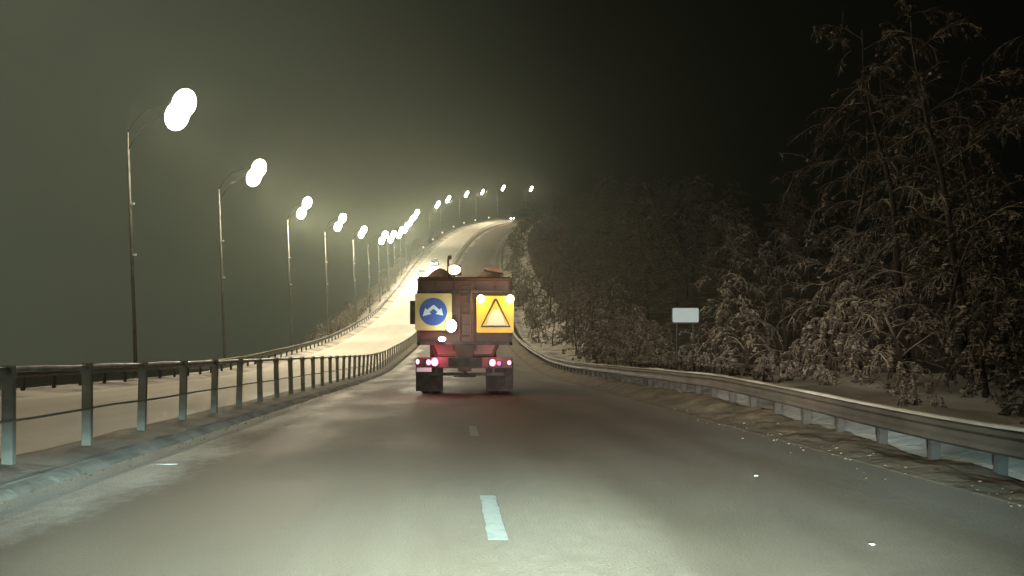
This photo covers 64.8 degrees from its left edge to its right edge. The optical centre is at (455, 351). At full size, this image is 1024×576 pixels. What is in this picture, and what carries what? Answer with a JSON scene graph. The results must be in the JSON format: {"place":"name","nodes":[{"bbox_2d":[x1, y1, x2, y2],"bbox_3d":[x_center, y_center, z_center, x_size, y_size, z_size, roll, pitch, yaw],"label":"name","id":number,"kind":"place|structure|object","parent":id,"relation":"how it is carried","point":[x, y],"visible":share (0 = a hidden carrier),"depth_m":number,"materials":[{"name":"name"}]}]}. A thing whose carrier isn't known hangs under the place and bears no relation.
{"place":"outdoors","nodes":[
{"label":"outdoors","id":0,"kind":"place"},
{"bbox_2d":[0,220,516,457],"bbox_3d":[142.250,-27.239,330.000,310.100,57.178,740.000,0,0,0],"label":"opposite road","id":1,"kind":"structure","parent":0,"point":[391,326],"depth_m":26.80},
{"bbox_2d":[0,220,521,501],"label":"median strip","id":2,"kind":"object","parent":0,"point":[49,458],"visible":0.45,"depth_m":11.25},
{"bbox_2d":[0,217,530,464],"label":"median railing","id":3,"kind":"object","parent":2,"relation":"on","point":[8,375],"visible":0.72,"depth_m":12.28,"materials":[{"name":"metal"}]},
{"bbox_2d":[417,270,426,277],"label":"oncoming car","id":4,"kind":"object","parent":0,"point":[422,273],"visible":0.98,"depth_m":170.69,"materials":[{"name":"paint"}]},
{"bbox_2d":[0,220,1023,575],"bbox_3d":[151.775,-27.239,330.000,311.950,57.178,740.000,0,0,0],"label":"road","id":5,"kind":"structure","parent":0,"point":[392,472],"depth_m":7.26,"materials":[{"name":"asphalt"}]},
{"bbox_2d":[0,221,515,486],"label":"kerb","id":6,"kind":"structure","parent":5,"relation":"on","point":[115,451],"depth_m":10.52,"materials":[{"name":"concrete"}]},
{"bbox_2d":[410,255,513,392],"bbox_3d":[0.070,-0.851,28.600,3.860,4.402,9.000,0,0,0],"label":"maintenance truck","id":7,"kind":"object","parent":5,"relation":"on","point":[464,325],"visible":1,"depth_m":25.17,"materials":[{"name":"orange paint"}]},
{"bbox_2d":[469,426,478,435],"bbox_3d":[0.299,1.345,13.750,0.142,0.001,1.700,0,0,0],"label":"lane marking","id":8,"kind":"object","parent":5,"relation":"on","point":[473,430],"visible":1,"depth_m":13.69,"materials":[{"name":"paint"}]},
{"bbox_2d":[480,495,507,539],"bbox_3d":[0.299,1.345,6.650,0.157,0.001,1.800,0,0,0],"label":"lane marking","id":9,"kind":"object","parent":5,"relation":"on","point":[495,528],"visible":1,"depth_m":6.50,"materials":[{"name":"paint"}]},
{"bbox_2d":[0,220,1023,480],"bbox_3d":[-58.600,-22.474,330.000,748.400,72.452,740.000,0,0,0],"label":"ground","id":10,"kind":"structure","parent":0,"point":[976,408],"depth_m":24.08,"materials":[{"name":"snow"}]},
{"bbox_2d":[126,89,195,377],"bbox_3d":[-14.300,-5.424,39.000,3.376,14.675,0.896,0,0,0],"label":"street lamp","id":11,"kind":"object","parent":10,"relation":"on","point":[180,109],"visible":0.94,"depth_m":38.91,"materials":[{"name":"metal"}]},
{"bbox_2d":[218,159,265,367],"bbox_3d":[-14.360,-5.658,54.000,3.241,14.562,0.768,0,0,0],"label":"street lamp","id":12,"kind":"object","parent":10,"relation":"on","point":[256,172],"visible":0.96,"depth_m":53.92,"materials":[{"name":"metal"}]},
{"bbox_2d":[0,218,509,390],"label":"guard rail","id":13,"kind":"object","parent":10,"relation":"on","point":[23,376],"visible":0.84,"depth_m":47.51,"materials":[{"name":"metal"}]},
{"bbox_2d":[287,197,311,350],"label":"street lamp","id":14,"kind":"object","parent":10,"relation":"on","point":[301,211],"visible":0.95,"depth_m":74.92,"materials":[{"name":"metal"}]},
{"bbox_2d":[302,323,325,343],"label":"frosted bush","id":15,"kind":"object","parent":10,"relation":"on","point":[319,329],"visible":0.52,"depth_m":103.66,"materials":[{"name":"white plant"}]},
{"bbox_2d":[324,214,345,335],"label":"street lamp","id":16,"kind":"object","parent":10,"relation":"on","point":[338,225],"visible":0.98,"depth_m":93.92,"materials":[{"name":"metal"}]},
{"bbox_2d":[324,312,348,333],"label":"frosted bush","id":17,"kind":"object","parent":10,"relation":"on","point":[339,317],"visible":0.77,"depth_m":110.13,"materials":[{"name":"white plant"}]},
{"bbox_2d":[342,301,357,322],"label":"frosted bush","id":18,"kind":"object","parent":10,"relation":"on","point":[347,304],"visible":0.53,"depth_m":144.00,"materials":[{"name":"white plant"}]},
{"bbox_2d":[353,226,366,321],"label":"street lamp","id":19,"kind":"object","parent":10,"relation":"on","point":[362,231],"visible":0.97,"depth_m":113.92,"materials":[{"name":"metal"}]},
{"bbox_2d":[367,231,387,312],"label":"street lamp","id":20,"kind":"object","parent":10,"relation":"on","point":[384,235],"visible":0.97,"depth_m":128.56,"materials":[{"name":"metal"}]},
{"bbox_2d":[375,281,387,296],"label":"frosted bush","id":21,"kind":"object","parent":10,"relation":"on","point":[382,293],"visible":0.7,"depth_m":157.06,"materials":[{"name":"white plant"}]},
{"bbox_2d":[378,231,395,301],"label":"street lamp","id":22,"kind":"object","parent":10,"relation":"on","point":[390,238],"visible":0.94,"depth_m":141.63,"materials":[{"name":"metal"}]},
{"bbox_2d":[381,268,394,288],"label":"frosted bush","id":23,"kind":"object","parent":10,"relation":"on","point":[390,275],"visible":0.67,"depth_m":169.03,"materials":[{"name":"white plant"}]},
{"bbox_2d":[387,227,403,291],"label":"street lamp","id":24,"kind":"object","parent":10,"relation":"on","point":[401,230],"visible":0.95,"depth_m":154.98,"materials":[{"name":"metal"}]},
{"bbox_2d":[393,223,408,283],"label":"street lamp","id":25,"kind":"object","parent":10,"relation":"on","point":[406,226],"visible":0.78,"depth_m":165.22,"materials":[{"name":"metal"}]},
{"bbox_2d":[400,216,414,275],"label":"street lamp","id":26,"kind":"object","parent":10,"relation":"on","point":[412,218],"visible":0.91,"depth_m":176.24,"materials":[{"name":"metal"}]},
{"bbox_2d":[500,257,523,278],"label":"frosted bush","id":27,"kind":"object","parent":10,"relation":"on","point":[516,262],"visible":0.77,"depth_m":163.98,"materials":[{"name":"grey plant"}]},
{"bbox_2d":[512,211,527,241],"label":"tree","id":28,"kind":"object","parent":10,"relation":"on","point":[515,219],"visible":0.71,"depth_m":221.88,"materials":[{"name":"grey plant"}]},
{"bbox_2d":[512,283,529,304],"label":"frosted bush","id":29,"kind":"object","parent":10,"relation":"on","point":[515,292],"visible":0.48,"depth_m":128.91,"materials":[{"name":"grey plant"}]},
{"bbox_2d":[512,280,532,296],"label":"frosted bush","id":30,"kind":"object","parent":10,"relation":"on","point":[518,283],"visible":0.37,"depth_m":135.19,"materials":[{"name":"grey plant"}]},
{"bbox_2d":[514,285,533,311],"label":"frosted bush","id":31,"kind":"object","parent":10,"relation":"on","point":[518,295],"visible":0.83,"depth_m":121.64,"materials":[{"name":"grey plant"}]},
{"bbox_2d":[514,209,538,257],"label":"tree","id":32,"kind":"object","parent":10,"relation":"on","point":[519,239],"visible":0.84,"depth_m":191.42,"materials":[{"name":"grey plant"}]},
{"bbox_2d":[523,306,545,328],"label":"frosted bush","id":33,"kind":"object","parent":10,"relation":"on","point":[532,315],"visible":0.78,"depth_m":97.27,"materials":[{"name":"grey plant"}]},
{"bbox_2d":[525,275,544,297],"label":"frosted bush","id":34,"kind":"object","parent":10,"relation":"on","point":[530,283],"visible":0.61,"depth_m":130.54,"materials":[{"name":"grey plant"}]},
{"bbox_2d":[527,322,548,342],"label":"frosted bush","id":35,"kind":"object","parent":10,"relation":"on","point":[532,326],"visible":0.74,"depth_m":78.75,"materials":[{"name":"grey plant"}]},
{"bbox_2d":[531,313,564,345],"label":"frosted bush","id":36,"kind":"object","parent":10,"relation":"on","point":[554,326],"visible":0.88,"depth_m":71.56,"materials":[{"name":"grey plant"}]},
{"bbox_2d":[538,298,557,319],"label":"frosted bush","id":37,"kind":"object","parent":10,"relation":"on","point":[546,306],"visible":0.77,"depth_m":100.21,"materials":[{"name":"grey plant"}]},
{"bbox_2d":[530,235,570,311],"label":"tree","id":38,"kind":"object","parent":10,"relation":"on","point":[547,282],"visible":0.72,"depth_m":105.00,"materials":[{"name":"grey plant"}]},
{"bbox_2d":[548,307,589,355],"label":"frosted bush","id":39,"kind":"object","parent":10,"relation":"on","point":[565,327],"visible":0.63,"depth_m":58.07,"materials":[{"name":"grey plant"}]},
{"bbox_2d":[553,292,586,332],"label":"frosted bush","id":40,"kind":"object","parent":10,"relation":"on","point":[568,307],"visible":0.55,"depth_m":80.98,"materials":[{"name":"grey plant"}]},
{"bbox_2d":[565,318,584,343],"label":"frosted bush","id":41,"kind":"object","parent":10,"relation":"on","point":[572,331],"visible":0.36,"depth_m":69.55,"materials":[{"name":"grey plant"}]},
{"bbox_2d":[561,296,591,324],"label":"frosted bush","id":42,"kind":"object","parent":10,"relation":"on","point":[579,300],"visible":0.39,"depth_m":77.39,"materials":[{"name":"grey plant"}]},
{"bbox_2d":[554,297,624,359],"bbox_3d":[9.292,-1.109,52.109,3.728,4.837,4.710,0,0,-35],"label":"frosted bush","id":43,"kind":"object","parent":10,"relation":"on","point":[598,310],"visible":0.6,"depth_m":51.55,"materials":[{"name":"grey plant"}]},
{"bbox_2d":[576,322,605,359],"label":"frosted bush","id":44,"kind":"object","parent":10,"relation":"on","point":[588,345],"visible":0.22,"depth_m":52.71,"materials":[{"name":"grey plant"}]},
{"bbox_2d":[571,324,611,363],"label":"frosted bush","id":45,"kind":"object","parent":10,"relation":"on","point":[590,332],"visible":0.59,"depth_m":49.09,"materials":[{"name":"grey plant"}]},
{"bbox_2d":[594,300,616,329],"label":"frosted bush","id":46,"kind":"object","parent":10,"relation":"on","point":[609,314],"visible":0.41,"depth_m":66.27,"materials":[{"name":"grey plant"}]},
{"bbox_2d":[587,276,632,322],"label":"frosted bush","id":47,"kind":"object","parent":10,"relation":"on","point":[611,292],"visible":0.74,"depth_m":69.21,"materials":[{"name":"grey plant"}]},
{"bbox_2d":[592,324,636,364],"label":"frosted bush","id":48,"kind":"object","parent":10,"relation":"on","point":[601,333],"visible":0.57,"depth_m":45.71,"materials":[{"name":"grey plant"}]},
{"bbox_2d":[605,313,664,366],"bbox_3d":[8.641,-0.313,40.529,3.178,3.264,2.515,0,0,-17],"label":"frosted bush","id":49,"kind":"object","parent":10,"relation":"on","point":[641,319],"visible":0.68,"depth_m":40.12,"materials":[{"name":"grey plant"}]},
{"bbox_2d":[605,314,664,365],"bbox_3d":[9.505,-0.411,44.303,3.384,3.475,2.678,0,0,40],"label":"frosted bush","id":50,"kind":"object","parent":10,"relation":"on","point":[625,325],"visible":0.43,"depth_m":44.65,"materials":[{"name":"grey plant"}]},
{"bbox_2d":[613,324,662,367],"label":"frosted bush","id":51,"kind":"object","parent":10,"relation":"on","point":[639,329],"visible":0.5,"depth_m":39.77,"materials":[{"name":"grey plant"}]},
{"bbox_2d":[606,304,671,363],"bbox_3d":[10.246,-0.742,46.674,4.080,4.190,3.229,0,0,29],"label":"frosted bush","id":52,"kind":"object","parent":10,"relation":"on","point":[636,310],"visible":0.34,"depth_m":47.12,"materials":[{"name":"grey plant"}]},
{"bbox_2d":[633,353,649,367],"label":"frosted bush","id":53,"kind":"object","parent":10,"relation":"on","point":[642,361],"visible":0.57,"depth_m":34.80,"materials":[{"name":"grey plant"}]},
{"bbox_2d":[632,320,682,366],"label":"frosted bush","id":54,"kind":"object","parent":10,"relation":"on","point":[661,328],"visible":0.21,"depth_m":42.42,"materials":[{"name":"grey plant"}]},
{"bbox_2d":[652,354,668,368],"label":"frosted bush","id":55,"kind":"object","parent":10,"relation":"on","point":[662,359],"visible":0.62,"depth_m":32.43,"materials":[{"name":"grey plant"}]},
{"bbox_2d":[643,334,683,369],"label":"frosted bush","id":56,"kind":"object","parent":10,"relation":"on","point":[660,339],"visible":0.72,"depth_m":35.97,"materials":[{"name":"grey plant"}]},
{"bbox_2d":[672,307,698,371],"bbox_3d":[9.710,-0.402,34.051,1.160,2.969,0.127,0,0,0],"label":"road sign","id":57,"kind":"object","parent":10,"relation":"on","point":[685,315],"visible":0.91,"depth_m":33.99,"materials":[{"name":"grey metal"}]},
{"bbox_2d":[677,344,705,371],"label":"frosted bush","id":58,"kind":"object","parent":10,"relation":"on","point":[682,348],"visible":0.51,"depth_m":30.68,"materials":[{"name":"white plant"}]},
{"bbox_2d":[694,352,716,372],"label":"frosted bush","id":59,"kind":"object","parent":10,"relation":"on","point":[706,359],"visible":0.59,"depth_m":27.52,"materials":[{"name":"white plant"}]},
{"bbox_2d":[709,353,734,375],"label":"frosted bush","id":60,"kind":"object","parent":10,"relation":"on","point":[722,357],"visible":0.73,"depth_m":25.00,"materials":[{"name":"white plant"}]},
{"bbox_2d":[678,271,774,367],"bbox_3d":[12.208,-1.010,35.095,3.836,4.977,4.846,0,0,-2],"label":"frosted bush","id":61,"kind":"object","parent":10,"relation":"on","point":[725,292],"visible":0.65,"depth_m":34.90,"materials":[{"name":"white plant"}]},
{"bbox_2d":[695,295,802,376],"bbox_3d":[10.379,-0.192,28.954,2.861,3.563,3.197,0,0,-32],"label":"frosted bush","id":62,"kind":"object","parent":10,"relation":"on","point":[719,312],"visible":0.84,"depth_m":28.61,"materials":[{"name":"white plant"}]},
{"bbox_2d":[752,353,778,381],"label":"frosted bush","id":63,"kind":"object","parent":10,"relation":"on","point":[758,367],"visible":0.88,"depth_m":23.43,"materials":[{"name":"white plant"}]},
{"bbox_2d":[777,360,797,382],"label":"frosted bush","id":64,"kind":"object","parent":10,"relation":"on","point":[790,368],"visible":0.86,"depth_m":20.93,"materials":[{"name":"white plant"}]},
{"bbox_2d":[777,330,825,377],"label":"frosted bush","id":65,"kind":"object","parent":10,"relation":"on","point":[794,352],"visible":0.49,"depth_m":25.86,"materials":[{"name":"white plant"}]},
{"bbox_2d":[810,364,839,385],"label":"frosted bush","id":66,"kind":"object","parent":10,"relation":"on","point":[828,376],"visible":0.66,"depth_m":18.89,"materials":[{"name":"white plant"}]},
{"bbox_2d":[799,306,868,380],"bbox_3d":[10.483,0.088,22.265,1.859,2.827,2.223,0,0,12],"label":"frosted bush","id":67,"kind":"object","parent":10,"relation":"on","point":[837,317],"visible":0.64,"depth_m":22.31,"materials":[{"name":"white plant"}]},
{"bbox_2d":[833,332,880,385],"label":"frosted bush","id":68,"kind":"object","parent":10,"relation":"on","point":[854,356],"visible":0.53,"depth_m":19.70,"materials":[{"name":"white plant"}]},
{"bbox_2d":[771,239,944,372],"bbox_3d":[12.703,-1.124,26.442,5.040,5.176,3.989,0,0,-31],"label":"frosted bush","id":69,"kind":"object","parent":10,"relation":"on","point":[845,253],"visible":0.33,"depth_m":26.01,"materials":[{"name":"white plant"}]},
{"bbox_2d":[829,279,966,390],"bbox_3d":[10.066,-0.106,18.141,2.906,3.239,2.601,0,0,-1],"label":"frosted bush","id":70,"kind":"object","parent":10,"relation":"on","point":[886,358],"visible":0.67,"depth_m":18.25,"materials":[{"name":"white plant"}]},
{"bbox_2d":[886,373,916,395],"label":"frosted bush","id":71,"kind":"object","parent":10,"relation":"on","point":[905,375],"visible":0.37,"depth_m":16.52,"materials":[{"name":"white plant"}]},
{"bbox_2d":[889,361,946,407],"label":"frosted bush","id":72,"kind":"object","parent":10,"relation":"on","point":[913,369],"visible":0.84,"depth_m":14.17,"materials":[{"name":"white plant"}]},
{"bbox_2d":[831,0,1023,375],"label":"frosted tree","id":73,"kind":"object","parent":10,"relation":"on","point":[946,206],"visible":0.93,"depth_m":19.34,"materials":[{"name":"white plant"}]},
{"bbox_2d":[842,225,1023,379],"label":"frosted bush","id":74,"kind":"object","parent":10,"relation":"on","point":[935,283],"visible":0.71,"depth_m":18.44,"materials":[{"name":"white plant"}]},
{"bbox_2d":[929,299,1023,404],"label":"frosted bush","id":75,"kind":"object","parent":10,"relation":"on","point":[970,350],"visible":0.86,"depth_m":15.34,"materials":[{"name":"white plant"}]},
{"bbox_2d":[997,366,1023,417],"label":"frosted bush","id":76,"kind":"object","parent":10,"relation":"on","point":[1006,407],"visible":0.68,"depth_m":13.50,"materials":[{"name":"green plant"}]},
{"bbox_2d":[0,0,1023,481],"label":"sky","id":77,"kind":"structure","parent":0,"point":[377,113],"materials":[{"name":"black"}]},
{"bbox_2d":[495,232,1023,506],"bbox_3d":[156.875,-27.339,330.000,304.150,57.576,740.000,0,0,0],"label":"verge","id":78,"kind":"structure","parent":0,"point":[955,474],"depth_m":13.12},
{"bbox_2d":[0,374,1021,508],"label":"snow clods","id":79,"kind":"object","parent":78,"relation":"on","point":[1019,505],"visible":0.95,"depth_m":11.10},
{"bbox_2d":[499,220,1023,475],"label":"guard rail","id":80,"kind":"object","parent":78,"relation":"on","point":[1002,443],"visible":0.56,"depth_m":12.26,"materials":[{"name":"metal"}]},
{"bbox_2d":[527,200,1023,373],"bbox_3d":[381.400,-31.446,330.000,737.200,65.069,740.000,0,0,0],"label":"hillside","id":81,"kind":"structure","parent":0,"point":[661,314],"depth_m":125.73,"materials":[{"name":"snow"}]},
{"bbox_2d":[520,218,542,269],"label":"tree","id":82,"kind":"object","parent":81,"relation":"on","point":[532,237],"visible":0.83,"depth_m":165.18,"materials":[{"name":"brown plant"}]},
{"bbox_2d":[522,191,542,225],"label":"tree","id":83,"kind":"object","parent":81,"relation":"on","point":[532,194],"visible":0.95,"depth_m":249.07,"materials":[{"name":"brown plant"}]},
{"bbox_2d":[524,231,552,284],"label":"tree","id":84,"kind":"object","parent":81,"relation":"on","point":[533,243],"visible":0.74,"depth_m":143.75,"materials":[{"name":"brown plant"}]},
{"bbox_2d":[528,222,575,299],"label":"tree","id":85,"kind":"object","parent":81,"relation":"on","point":[547,270],"visible":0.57,"depth_m":120.72,"materials":[{"name":"brown plant"}]},
{"bbox_2d":[593,174,611,206],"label":"tree","id":86,"kind":"object","parent":81,"relation":"on","point":[601,196],"visible":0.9,"depth_m":289.73,"materials":[{"name":"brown plant"}]},
{"bbox_2d":[600,172,619,210],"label":"tree","id":87,"kind":"object","parent":81,"relation":"on","point":[609,189],"visible":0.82,"depth_m":258.77,"materials":[{"name":"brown plant"}]},
{"bbox_2d":[686,222,721,282],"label":"tree","id":88,"kind":"object","parent":81,"relation":"on","point":[706,241],"visible":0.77,"depth_m":103.53,"materials":[{"name":"brown plant"}]},
{"bbox_2d":[700,198,747,276],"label":"tree","id":89,"kind":"object","parent":81,"relation":"on","point":[712,226],"visible":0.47,"depth_m":106.84,"materials":[{"name":"brown plant"}]},
{"bbox_2d":[704,182,749,246],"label":"tree","id":90,"kind":"object","parent":81,"relation":"on","point":[726,204],"visible":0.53,"depth_m":148.72,"materials":[{"name":"brown plant"}]},
{"bbox_2d":[702,222,762,309],"bbox_3d":[21.254,-6.132,61.696,4.219,7.196,3.935,0,0,38],"label":"tree","id":91,"kind":"object","parent":81,"relation":"on","point":[738,253],"visible":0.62,"depth_m":61.36,"materials":[{"name":"brown plant"}]},
{"bbox_2d":[697,215,768,355],"bbox_3d":[14.555,-3.369,41.602,4.272,7.301,3.534,0,0,-37],"label":"frosted tree","id":92,"kind":"object","parent":81,"relation":"on","point":[735,270],"visible":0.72,"depth_m":41.41,"materials":[{"name":"white plant"}]},
{"bbox_2d":[716,207,754,286],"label":"tree","id":93,"kind":"object","parent":81,"relation":"on","point":[727,221],"visible":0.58,"depth_m":89.17,"materials":[{"name":"brown plant"}]},
{"bbox_2d":[731,207,766,264],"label":"tree","id":94,"kind":"object","parent":81,"relation":"on","point":[753,219],"visible":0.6,"depth_m":125.12,"materials":[{"name":"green plant"}]},
{"bbox_2d":[745,221,803,303],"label":"tree","id":95,"kind":"object","parent":81,"relation":"on","point":[768,274],"visible":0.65,"depth_m":68.16,"materials":[{"name":"brown plant"}]},
{"bbox_2d":[754,230,812,352],"bbox_3d":[15.521,-2.755,37.846,2.822,6.098,3.539,0,0,-6],"label":"frosted tree","id":96,"kind":"object","parent":81,"relation":"on","point":[783,314],"visible":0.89,"depth_m":37.97,"materials":[{"name":"white plant"}]},
{"bbox_2d":[761,201,810,270],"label":"tree","id":97,"kind":"object","parent":81,"relation":"on","point":[774,223],"visible":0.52,"depth_m":100.62,"materials":[{"name":"brown plant"}]},
{"bbox_2d":[768,174,830,278],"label":"tree","id":98,"kind":"object","parent":81,"relation":"on","point":[796,196],"visible":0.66,"depth_m":85.38,"materials":[{"name":"brown plant"}]},
{"bbox_2d":[779,197,833,282],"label":"tree","id":99,"kind":"object","parent":81,"relation":"on","point":[804,227],"visible":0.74,"depth_m":76.47,"materials":[{"name":"brown plant"}]},
{"bbox_2d":[808,203,875,311],"bbox_3d":[27.328,-6.399,57.063,4.667,8.082,4.846,0,0,36],"label":"tree","id":100,"kind":"object","parent":81,"relation":"on","point":[821,239],"visible":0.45,"depth_m":56.87,"materials":[{"name":"brown plant"}]},
{"bbox_2d":[784,110,913,366],"bbox_3d":[14.163,-3.833,29.162,4.327,9.351,5.426,0,0,9],"label":"frosted tree","id":101,"kind":"object","parent":81,"relation":"on","point":[859,215],"visible":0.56,"depth_m":28.83,"materials":[{"name":"white plant"}]},
{"bbox_2d":[777,9,1006,372],"bbox_3d":[12.839,-4.426,23.692,6.338,10.834,5.244,0,0,-7],"label":"frosted tree","id":102,"kind":"object","parent":81,"relation":"on","point":[896,248],"visible":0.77,"depth_m":23.59,"materials":[{"name":"white plant"}]},
{"bbox_2d":[832,93,970,347],"bbox_3d":[20.616,-5.878,37.165,5.582,12.222,5.165,0,0,-44],"label":"frosted tree","id":103,"kind":"object","parent":81,"relation":"on","point":[921,265],"visible":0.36,"depth_m":36.88,"materials":[{"name":"white plant"}]},
{"bbox_2d":[876,173,944,301],"bbox_3d":[32.834,-7.636,57.221,5.265,9.908,4.371,0,0,-22],"label":"tree","id":104,"kind":"object","parent":81,"relation":"on","point":[917,220],"visible":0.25,"depth_m":57.26,"materials":[{"name":"brown plant"}]},
{"bbox_2d":[908,151,983,273],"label":"tree","id":105,"kind":"object","parent":81,"relation":"on","point":[918,229],"visible":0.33,"depth_m":67.14,"materials":[{"name":"brown plant"}]},
{"bbox_2d":[874,100,1023,344],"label":"frosted tree","id":106,"kind":"object","parent":81,"relation":"on","point":[959,184],"visible":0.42,"depth_m":30.35,"materials":[{"name":"white plant"}]},
{"bbox_2d":[911,207,1023,365],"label":"frosted bush","id":107,"kind":"object","parent":81,"relation":"on","point":[1012,228],"visible":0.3,"depth_m":23.06,"materials":[{"name":"plant"}]},
{"bbox_2d":[939,35,1023,289],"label":"frosted tree","id":108,"kind":"object","parent":81,"relation":"on","point":[1020,177],"visible":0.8,"depth_m":21.77,"materials":[{"name":"white plant"}]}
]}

